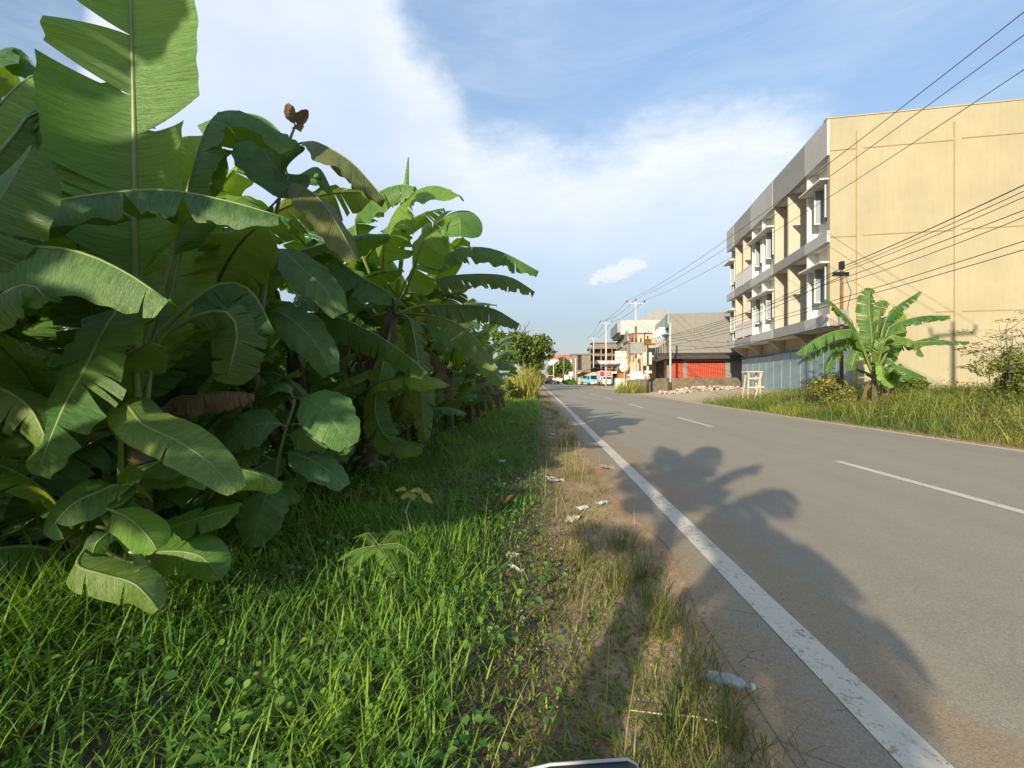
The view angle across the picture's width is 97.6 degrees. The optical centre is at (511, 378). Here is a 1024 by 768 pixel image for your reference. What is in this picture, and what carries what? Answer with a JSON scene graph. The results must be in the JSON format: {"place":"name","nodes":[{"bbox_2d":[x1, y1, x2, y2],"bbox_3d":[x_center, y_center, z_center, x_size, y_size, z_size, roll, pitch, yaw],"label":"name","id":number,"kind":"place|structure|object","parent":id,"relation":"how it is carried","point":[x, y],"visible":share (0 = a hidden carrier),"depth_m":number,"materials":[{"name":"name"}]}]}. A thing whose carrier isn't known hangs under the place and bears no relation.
{"place":"outdoors","nodes":[
{"label":"outdoors","id":0,"kind":"place"},
{"bbox_2d":[455,494,515,517],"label":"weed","id":1,"kind":"object","parent":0,"point":[509,498],"visible":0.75,"depth_m":4.37,"materials":[{"name":"brown plant"}]},
{"bbox_2d":[0,382,1023,767],"bbox_3d":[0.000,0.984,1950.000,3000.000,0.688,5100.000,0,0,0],"label":"ground","id":2,"kind":"structure","parent":0,"point":[580,612],"depth_m":2.14,"materials":[{"name":"soil"}]},
{"bbox_2d":[11,304,72,477],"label":"banana plant","id":3,"kind":"object","parent":2,"relation":"on","point":[41,327],"visible":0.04,"depth_m":3.86,"materials":[{"name":"green plant"}]},
{"bbox_2d":[18,179,109,324],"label":"banana plant","id":4,"kind":"object","parent":2,"relation":"on","point":[46,311],"visible":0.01,"depth_m":3.55,"materials":[{"name":"green plant"}]},
{"bbox_2d":[0,434,160,541],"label":"banana plant","id":5,"kind":"object","parent":2,"relation":"on","point":[61,484],"visible":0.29,"depth_m":2.69,"materials":[{"name":"green plant"}]},
{"bbox_2d":[0,326,211,570],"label":"banana plant","id":6,"kind":"object","parent":2,"relation":"on","point":[22,368],"visible":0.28,"depth_m":2.56,"materials":[{"name":"green plant"}]},
{"bbox_2d":[0,451,212,589],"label":"banana plant","id":7,"kind":"object","parent":2,"relation":"on","point":[36,496],"visible":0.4,"depth_m":2.42,"materials":[{"name":"green plant"}]},
{"bbox_2d":[0,235,280,442],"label":"banana plant","id":8,"kind":"object","parent":2,"relation":"on","point":[200,372],"visible":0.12,"depth_m":3.25,"materials":[{"name":"green plant"}]},
{"bbox_2d":[0,46,291,446],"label":"banana plant","id":9,"kind":"object","parent":2,"relation":"on","point":[33,206],"visible":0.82,"depth_m":2.02,"materials":[{"name":"green plant"}]},
{"bbox_2d":[66,502,241,631],"bbox_3d":[-1.789,0.918,2.206,0.671,0.678,0.584,0,0,0],"label":"banana sucker","id":10,"kind":"object","parent":2,"relation":"on","point":[146,537],"visible":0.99,"depth_m":2.13,"materials":[{"name":"green plant"}]},
{"bbox_2d":[8,333,300,515],"bbox_3d":[-2.288,0.417,3.296,1.197,1.710,1.817,0,0,0],"label":"banana plant","id":11,"kind":"object","parent":2,"relation":"on","point":[158,470],"visible":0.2,"depth_m":3.26,"materials":[{"name":"green plant"}]},
{"bbox_2d":[25,0,291,558],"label":"banana plant","id":12,"kind":"object","parent":2,"relation":"on","point":[93,140],"visible":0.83,"depth_m":2.54,"materials":[{"name":"green plant"}]},
{"bbox_2d":[88,447,285,545],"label":"banana plant","id":13,"kind":"object","parent":2,"relation":"on","point":[207,498],"visible":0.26,"depth_m":3.07,"materials":[{"name":"green plant"}]},
{"bbox_2d":[86,409,289,496],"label":"banana plant","id":14,"kind":"object","parent":2,"relation":"on","point":[221,429],"visible":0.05,"depth_m":3.46,"materials":[{"name":"green plant"}]},
{"bbox_2d":[12,82,389,464],"bbox_3d":[-3.017,-0.415,3.981,3.564,3.318,2.998,0,0,0],"label":"banana plant","id":15,"kind":"object","parent":2,"relation":"on","point":[243,253],"visible":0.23,"depth_m":3.52,"materials":[{"name":"green plant"}]},
{"bbox_2d":[127,166,306,352],"bbox_3d":[-3.928,-0.739,5.227,2.743,3.978,3.172,0,0,-18],"label":"banana plant","id":16,"kind":"object","parent":2,"relation":"on","point":[235,184],"visible":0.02,"depth_m":5.27,"materials":[{"name":"green plant"}]},
{"bbox_2d":[1,314,432,448],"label":"grove thicket","id":17,"kind":"object","parent":2,"relation":"on","point":[278,344],"visible":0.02,"depth_m":9.27,"materials":[{"name":"green plant"}]},
{"bbox_2d":[0,403,499,745],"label":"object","id":18,"kind":"object","parent":2,"relation":"on","point":[35,727],"depth_m":1.92,"materials":[{"name":"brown plant"}]},
{"bbox_2d":[0,399,500,592],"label":"undergrowth","id":19,"kind":"object","parent":2,"relation":"on","point":[315,508],"visible":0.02,"depth_m":4.91,"materials":[{"name":"green plant"}]},
{"bbox_2d":[233,346,286,392],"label":"banana plant","id":20,"kind":"object","parent":2,"relation":"on","point":[273,367],"visible":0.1,"depth_m":4.61,"materials":[{"name":"green plant"}]},
{"bbox_2d":[174,353,373,490],"bbox_3d":[-2.297,0.389,4.675,1.747,1.754,1.805,0,0,0],"label":"banana plant","id":21,"kind":"object","parent":2,"relation":"on","point":[347,385],"visible":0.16,"depth_m":4.63,"materials":[{"name":"green plant"}]},
{"bbox_2d":[0,395,549,767],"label":"lush grass","id":22,"kind":"structure","parent":2,"relation":"on","point":[43,581],"depth_m":2.09,"materials":[{"name":"plant"}]},
{"bbox_2d":[19,479,533,767],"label":"broad weeds","id":23,"kind":"object","parent":2,"relation":"on","point":[241,713],"visible":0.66,"depth_m":1.67,"materials":[{"name":"green plant"}]},
{"bbox_2d":[219,382,359,562],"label":"broadleaf shrub","id":24,"kind":"object","parent":2,"relation":"on","point":[329,420],"visible":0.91,"depth_m":3.14,"materials":[{"name":"green plant"}]},
{"bbox_2d":[197,103,384,466],"bbox_3d":[-1.767,-0.486,3.471,1.038,3.430,1.380,0,0,-42],"label":"broadleaf sapling","id":25,"kind":"object","parent":2,"relation":"on","point":[301,332],"visible":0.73,"depth_m":3.31,"materials":[{"name":"green plant"}]},
{"bbox_2d":[231,429,354,509],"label":"banana plant","id":26,"kind":"object","parent":2,"relation":"on","point":[287,474],"visible":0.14,"depth_m":4.07,"materials":[{"name":"green plant"}]},
{"bbox_2d":[0,409,614,767],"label":"creeping weeds","id":27,"kind":"object","parent":2,"relation":"on","point":[464,735],"visible":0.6,"depth_m":1.92,"materials":[{"name":"green plant"}]},
{"bbox_2d":[221,227,428,429],"bbox_3d":[-2.151,-0.150,4.518,2.547,2.867,2.397,0,0,42],"label":"banana plant","id":28,"kind":"object","parent":2,"relation":"on","point":[392,355],"visible":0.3,"depth_m":4.35,"materials":[{"name":"green plant"}]},
{"bbox_2d":[286,237,384,380],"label":"banana plant","id":29,"kind":"object","parent":2,"relation":"on","point":[296,293],"visible":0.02,"depth_m":8.50,"materials":[{"name":"green plant"}]},
{"bbox_2d":[311,482,396,510],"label":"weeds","id":30,"kind":"object","parent":2,"relation":"on","point":[367,491],"visible":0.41,"depth_m":4.37,"materials":[{"name":"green plant"}]},
{"bbox_2d":[241,195,472,460],"bbox_3d":[-2.525,-0.786,6.472,3.119,4.075,3.372,0,0,37],"label":"banana plant","id":31,"kind":"object","parent":2,"relation":"on","point":[299,241],"visible":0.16,"depth_m":6.66,"materials":[{"name":"green plant"}]},
{"bbox_2d":[307,336,433,422],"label":"banana plant","id":32,"kind":"object","parent":2,"relation":"on","point":[356,401],"visible":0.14,"depth_m":5.99,"materials":[{"name":"green plant"}]},
{"bbox_2d":[336,530,417,579],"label":"feathery seedling","id":33,"kind":"object","parent":2,"relation":"on","point":[376,550],"visible":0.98,"depth_m":2.88,"materials":[{"name":"green plant"}]},
{"bbox_2d":[356,366,454,440],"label":"banana plant","id":34,"kind":"object","parent":2,"relation":"on","point":[439,397],"visible":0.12,"depth_m":7.18,"materials":[{"name":"green plant"}]},
{"bbox_2d":[355,369,466,470],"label":"banana plant","id":35,"kind":"object","parent":2,"relation":"on","point":[403,405],"visible":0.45,"depth_m":5.83,"materials":[{"name":"green plant"}]},
{"bbox_2d":[396,486,432,542],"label":"yellow seedling","id":36,"kind":"object","parent":2,"relation":"on","point":[425,496],"visible":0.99,"depth_m":3.48,"materials":[{"name":"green plant"}]},
{"bbox_2d":[337,237,496,455],"bbox_3d":[-1.546,-0.488,7.331,2.656,3.583,3.106,0,0,-8],"label":"banana plant","id":37,"kind":"object","parent":2,"relation":"on","point":[434,362],"visible":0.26,"depth_m":6.96,"materials":[{"name":"green plant"}]},
{"bbox_2d":[303,157,538,484],"bbox_3d":[-0.764,-0.749,5.526,1.685,4.039,3.291,0,0,41],"label":"banana plant","id":38,"kind":"object","parent":2,"relation":"on","point":[434,251],"visible":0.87,"depth_m":5.07,"materials":[{"name":"green plant"}]},
{"bbox_2d":[383,298,516,435],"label":"banana plant","id":39,"kind":"object","parent":2,"relation":"on","point":[454,356],"visible":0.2,"depth_m":9.47,"materials":[{"name":"green plant"}]},
{"bbox_2d":[430,388,478,440],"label":"banana plant","id":40,"kind":"object","parent":2,"relation":"on","point":[455,404],"visible":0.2,"depth_m":8.99,"materials":[{"name":"green plant"}]},
{"bbox_2d":[437,355,482,420],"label":"banana plant","id":41,"kind":"object","parent":2,"relation":"on","point":[460,380],"visible":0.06,"depth_m":12.74,"materials":[{"name":"green plant"}]},
{"bbox_2d":[454,379,491,426],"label":"banana plant","id":42,"kind":"object","parent":2,"relation":"on","point":[470,391],"visible":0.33,"depth_m":10.74,"materials":[{"name":"green plant"}]},
{"bbox_2d":[443,322,517,426],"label":"banana plant","id":43,"kind":"object","parent":2,"relation":"on","point":[468,409],"visible":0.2,"depth_m":12.07,"materials":[{"name":"green plant"}]},
{"bbox_2d":[453,340,522,416],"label":"banana plant","id":44,"kind":"object","parent":2,"relation":"on","point":[483,403],"visible":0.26,"depth_m":14.93,"materials":[{"name":"green plant"}]},
{"bbox_2d":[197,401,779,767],"bbox_3d":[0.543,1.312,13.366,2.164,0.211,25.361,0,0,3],"label":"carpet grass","id":45,"kind":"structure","parent":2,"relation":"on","point":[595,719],"depth_m":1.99,"materials":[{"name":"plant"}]},
{"bbox_2d":[434,391,545,451],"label":"verge grass","id":46,"kind":"structure","parent":2,"relation":"on","point":[538,402],"depth_m":14.01,"materials":[{"name":"plant"}]},
{"bbox_2d":[497,371,518,394],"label":"roadside bush","id":47,"kind":"object","parent":2,"relation":"on","point":[508,385],"visible":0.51,"depth_m":26.64,"materials":[{"name":"green plant"}]},
{"bbox_2d":[490,322,538,380],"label":"roadside tree","id":48,"kind":"object","parent":2,"relation":"on","point":[524,345],"visible":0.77,"depth_m":44.55,"materials":[{"name":"green plant"}]},
{"bbox_2d":[500,357,546,398],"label":"cane clump","id":49,"kind":"object","parent":2,"relation":"on","point":[526,387],"visible":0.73,"depth_m":28.52,"materials":[{"name":"yellow plant"}]},
{"bbox_2d":[516,325,557,371],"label":"roadside tree","id":50,"kind":"object","parent":2,"relation":"on","point":[542,342],"visible":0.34,"depth_m":60.93,"materials":[{"name":"green plant"}]},
{"bbox_2d":[549,355,571,380],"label":"white block","id":51,"kind":"structure","parent":2,"relation":"on","point":[554,359],"depth_m":189.67,"materials":[{"name":"paint"}]},
{"bbox_2d":[554,355,571,379],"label":"roadside tree","id":52,"kind":"object","parent":2,"relation":"on","point":[567,367],"visible":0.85,"depth_m":133.92,"materials":[{"name":"green plant"}]},
{"bbox_2d":[529,757,637,767],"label":"motorcycle mirror","id":53,"kind":"object","parent":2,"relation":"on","point":[625,762],"visible":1,"depth_m":0.62,"materials":[{"name":"black plastic"}]},
{"bbox_2d":[579,375,596,384],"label":"truck","id":54,"kind":"object","parent":2,"relation":"on","point":[590,379],"visible":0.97,"depth_m":95.32,"materials":[{"name":"blue metal"}]},
{"bbox_2d":[431,425,749,767],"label":"seed stalks","id":55,"kind":"object","parent":2,"relation":"on","point":[581,611],"visible":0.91,"depth_m":1.89,"materials":[{"name":"beige plant"}]},
{"bbox_2d":[576,367,614,383],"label":"lean to shop","id":56,"kind":"structure","parent":2,"relation":"on","point":[582,375],"depth_m":107.72,"materials":[{"name":"beige paint"}]},
{"bbox_2d":[587,342,616,382],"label":"stacked floor building","id":57,"kind":"structure","parent":2,"relation":"on","point":[599,354],"depth_m":125.62,"materials":[{"name":"white paint"}]},
{"bbox_2d":[597,371,611,385],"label":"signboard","id":58,"kind":"object","parent":2,"relation":"on","point":[601,376],"visible":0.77,"depth_m":81.58,"materials":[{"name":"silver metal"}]},
{"bbox_2d":[600,321,611,385],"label":"utility pole","id":59,"kind":"object","parent":2,"relation":"on","point":[605,323],"visible":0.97,"depth_m":75.90,"materials":[{"name":"grey concrete"}]},
{"bbox_2d":[614,373,628,388],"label":"kiosk counter","id":60,"kind":"object","parent":2,"relation":"on","point":[620,376],"visible":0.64,"depth_m":57.60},
{"bbox_2d":[610,379,648,392],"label":"grass clump","id":61,"kind":"object","parent":2,"relation":"on","point":[622,388],"visible":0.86,"depth_m":40.75,"materials":[{"name":"plant"}]},
{"bbox_2d":[602,320,660,378],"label":"cream shop building","id":62,"kind":"structure","parent":2,"relation":"on","point":[622,332],"depth_m":60.11,"materials":[{"name":"paint"}]},
{"bbox_2d":[615,351,626,362],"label":"shop sign","id":63,"kind":"object","parent":62,"relation":"attached to","point":[620,356],"visible":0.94,"depth_m":60.00,"materials":[{"name":"plastic"}]},
{"bbox_2d":[627,299,644,370],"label":"utility pole","id":64,"kind":"object","parent":2,"relation":"on","point":[635,303],"visible":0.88,"depth_m":51.93,"materials":[{"name":"grey concrete"}]},
{"bbox_2d":[629,12,1023,299],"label":"overhead wire","id":65,"kind":"object","parent":64,"relation":"attached to","point":[874,128],"visible":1,"depth_m":13.04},
{"bbox_2d":[636,35,1023,298],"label":"overhead wire","id":66,"kind":"object","parent":64,"relation":"attached to","point":[871,146],"visible":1,"depth_m":14.44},
{"bbox_2d":[649,69,1023,298],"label":"overhead wire","id":67,"kind":"object","parent":64,"relation":"attached to","point":[878,165],"visible":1,"depth_m":15.37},
{"bbox_2d":[627,338,645,379],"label":"transformer stand","id":68,"kind":"object","parent":2,"relation":"on","point":[636,347],"visible":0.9,"depth_m":50.60,"materials":[{"name":"beige paint"}]},
{"bbox_2d":[643,336,651,392],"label":"utility pole","id":69,"kind":"object","parent":2,"relation":"on","point":[647,358],"visible":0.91,"depth_m":40.44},
{"bbox_2d":[648,241,1023,344],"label":"overhead wire","id":70,"kind":"object","parent":69,"relation":"attached to","point":[876,287],"visible":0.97,"depth_m":13.70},
{"bbox_2d":[650,210,1023,339],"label":"overhead wire","id":71,"kind":"object","parent":69,"relation":"attached to","point":[874,266],"visible":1,"depth_m":13.96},
{"bbox_2d":[650,249,1023,348],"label":"overhead wire","id":72,"kind":"object","parent":69,"relation":"attached to","point":[879,291],"visible":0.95,"depth_m":13.52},
{"bbox_2d":[639,309,676,319],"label":"gabled hall","id":73,"kind":"structure","parent":2,"relation":"on","point":[655,314],"depth_m":79.56,"materials":[{"name":"metal"}]},
{"bbox_2d":[669,323,671,390],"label":"utility pole","id":74,"kind":"object","parent":2,"relation":"on","point":[670,378],"visible":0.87,"depth_m":40.96,"materials":[{"name":"concrete"}]},
{"bbox_2d":[406,420,948,767],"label":"grit","id":75,"kind":"object","parent":2,"relation":"on","point":[661,690],"visible":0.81,"depth_m":2.46,"materials":[{"name":"gravel"}]},
{"bbox_2d":[630,710,734,731],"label":"dry stalk","id":76,"kind":"object","parent":2,"relation":"on","point":[682,715],"visible":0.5,"depth_m":1.69,"materials":[{"name":"plant"}]},
{"bbox_2d":[626,378,741,391],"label":"garden wall","id":77,"kind":"structure","parent":2,"relation":"on","point":[657,384],"depth_m":40.85,"materials":[{"name":"concrete"}]},
{"bbox_2d":[535,396,837,767],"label":"edge tufts","id":78,"kind":"object","parent":2,"relation":"on","point":[676,708],"visible":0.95,"depth_m":1.82,"materials":[{"name":"green plant"}]},
{"bbox_2d":[637,312,743,377],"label":"grey shop building","id":79,"kind":"structure","parent":2,"relation":"on","point":[708,363],"depth_m":45.46,"materials":[{"name":"paint"}]},
{"bbox_2d":[657,385,742,393],"bbox_3d":[15.189,0.902,36.774,6.659,0.768,2.831,0,0,8],"label":"rubble heap","id":80,"kind":"object","parent":2,"relation":"on","point":[700,388],"visible":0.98,"depth_m":36.27,"materials":[{"name":"stone"}]},
{"bbox_2d":[704,670,755,690],"bbox_3d":[0.903,1.253,1.861,0.190,0.050,0.070,0,0,24],"label":"plastic bottle","id":81,"kind":"object","parent":2,"relation":"on","point":[732,679],"visible":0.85,"depth_m":1.84,"materials":[{"name":"plastic"}]},
{"bbox_2d":[741,371,763,400],"bbox_3d":[12.086,0.404,22.527,0.843,1.565,0.695,0,0,0],"label":"wooden trestle","id":82,"kind":"object","parent":2,"relation":"on","point":[759,386],"visible":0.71,"depth_m":22.30,"materials":[{"name":"white wood"}]},
{"bbox_2d":[807,372,859,406],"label":"roadside bush","id":83,"kind":"object","parent":2,"relation":"on","point":[831,384],"visible":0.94,"depth_m":15.72,"materials":[{"name":"green plant"}]},
{"bbox_2d":[832,261,853,380],"bbox_3d":[12.573,-1.725,16.940,0.731,5.450,0.280,0,0,0],"label":"utility pole","id":84,"kind":"object","parent":2,"relation":"on","point":[841,274],"visible":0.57,"depth_m":16.94,"materials":[{"name":"wood"}]},
{"bbox_2d":[843,185,1023,266],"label":"overhead wire","id":85,"kind":"object","parent":84,"relation":"attached to","point":[941,223],"visible":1,"depth_m":12.54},
{"bbox_2d":[843,197,1023,271],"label":"overhead wire","id":86,"kind":"object","parent":84,"relation":"attached to","point":[940,233],"visible":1,"depth_m":12.54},
{"bbox_2d":[843,217,1023,283],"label":"overhead wire","id":87,"kind":"object","parent":84,"relation":"attached to","point":[943,248],"visible":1,"depth_m":12.43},
{"bbox_2d":[844,191,1023,268],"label":"overhead wire","id":88,"kind":"object","parent":84,"relation":"attached to","point":[940,228],"visible":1,"depth_m":12.61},
{"bbox_2d":[690,377,1023,448],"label":"bank grass","id":89,"kind":"structure","parent":2,"relation":"on","point":[933,427],"depth_m":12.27,"materials":[{"name":"plant"}]},
{"bbox_2d":[709,402,1023,446],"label":"road edge grass","id":90,"kind":"structure","parent":2,"relation":"on","point":[876,427],"depth_m":11.66,"materials":[{"name":"plant"}]},
{"bbox_2d":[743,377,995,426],"bbox_3d":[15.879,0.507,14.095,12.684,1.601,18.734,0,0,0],"label":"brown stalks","id":91,"kind":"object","parent":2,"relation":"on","point":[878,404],"visible":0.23,"depth_m":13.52,"materials":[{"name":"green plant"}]},
{"bbox_2d":[723,98,1023,391],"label":"shophouse","id":92,"kind":"structure","parent":2,"relation":"on","point":[969,158],"depth_m":20.02,"materials":[{"name":"yellow paint"}]},
{"bbox_2d":[755,297,761,323],"bbox_3d":[16.553,-4.560,29.636,0.560,1.700,1.100,0,0,11],"label":"window","id":93,"kind":"structure","parent":92,"relation":"in","point":[758,303],"depth_m":30.16,"materials":[{"name":"white glass"}]},
{"bbox_2d":[755,238,761,266],"bbox_3d":[16.553,-8.400,29.636,0.560,1.700,1.100,0,0,11],"label":"window","id":94,"kind":"structure","parent":92,"relation":"in","point":[758,246],"depth_m":30.16,"materials":[{"name":"white glass"}]},
{"bbox_2d":[766,291,773,319],"bbox_3d":[16.175,-4.560,27.652,0.560,1.700,1.100,0,0,11],"label":"window","id":95,"kind":"structure","parent":92,"relation":"in","point":[769,297],"depth_m":28.17,"materials":[{"name":"white glass"}]},
{"bbox_2d":[766,228,773,258],"bbox_3d":[16.175,-8.400,27.652,0.560,1.700,1.100,0,0,11],"label":"window","id":96,"kind":"structure","parent":92,"relation":"in","point":[770,238],"depth_m":28.17,"materials":[{"name":"white glass"}]},
{"bbox_2d":[814,264,826,302],"bbox_3d":[14.987,-4.560,21.395,0.560,1.700,1.100,0,0,11],"label":"window","id":97,"kind":"structure","parent":92,"relation":"in","point":[820,294],"depth_m":21.90,"materials":[{"name":"white glass"}]},
{"bbox_2d":[814,182,826,224],"bbox_3d":[14.987,-8.400,21.395,0.560,1.700,1.100,0,0,11],"label":"window","id":98,"kind":"structure","parent":92,"relation":"in","point":[820,211],"depth_m":21.90,"materials":[{"name":"white glass"}]},
{"bbox_2d":[794,288,968,404],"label":"banana plant","id":99,"kind":"object","parent":2,"relation":"on","point":[878,341],"visible":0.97,"depth_m":14.43,"materials":[{"name":"green plant"}]},
{"bbox_2d":[856,361,911,399],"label":"banana plant","id":100,"kind":"object","parent":2,"relation":"on","point":[893,376],"visible":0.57,"depth_m":14.80,"materials":[{"name":"green plant"}]},
{"bbox_2d":[899,377,929,396],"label":"roadside bush","id":101,"kind":"object","parent":2,"relation":"on","point":[923,383],"visible":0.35,"depth_m":15.48,"materials":[{"name":"green plant"}]},
{"bbox_2d":[943,340,1022,401],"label":"branching weed","id":102,"kind":"object","parent":2,"relation":"on","point":[976,355],"visible":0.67,"depth_m":12.37,"materials":[{"name":"green plant"}]},
{"bbox_2d":[948,311,1023,392],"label":"branching weed","id":103,"kind":"object","parent":2,"relation":"on","point":[1002,335],"visible":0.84,"depth_m":12.04,"materials":[{"name":"green plant"}]},
{"bbox_2d":[968,339,1023,403],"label":"roadside bush","id":104,"kind":"object","parent":2,"relation":"on","point":[1013,374],"visible":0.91,"depth_m":11.77,"materials":[{"name":"green plant"}]},
{"bbox_2d":[970,334,1023,368],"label":"branching weed","id":105,"kind":"object","parent":2,"relation":"on","point":[1009,339],"visible":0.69,"depth_m":12.30,"materials":[{"name":"green plant"}]},
{"bbox_2d":[0,0,1023,378],"label":"sky","id":106,"kind":"structure","parent":0,"point":[605,148],"materials":[{"name":"blue"}]},
{"bbox_2d":[570,353,591,380],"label":"unfinished building","id":107,"kind":"structure","parent":0,"point":[583,361],"depth_m":117.67,"materials":[{"name":"concrete"}]},
{"bbox_2d":[541,383,1023,767],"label":"road","id":108,"kind":"structure","parent":0,"point":[892,562],"depth_m":3.16,"materials":[{"name":"asphalt"}]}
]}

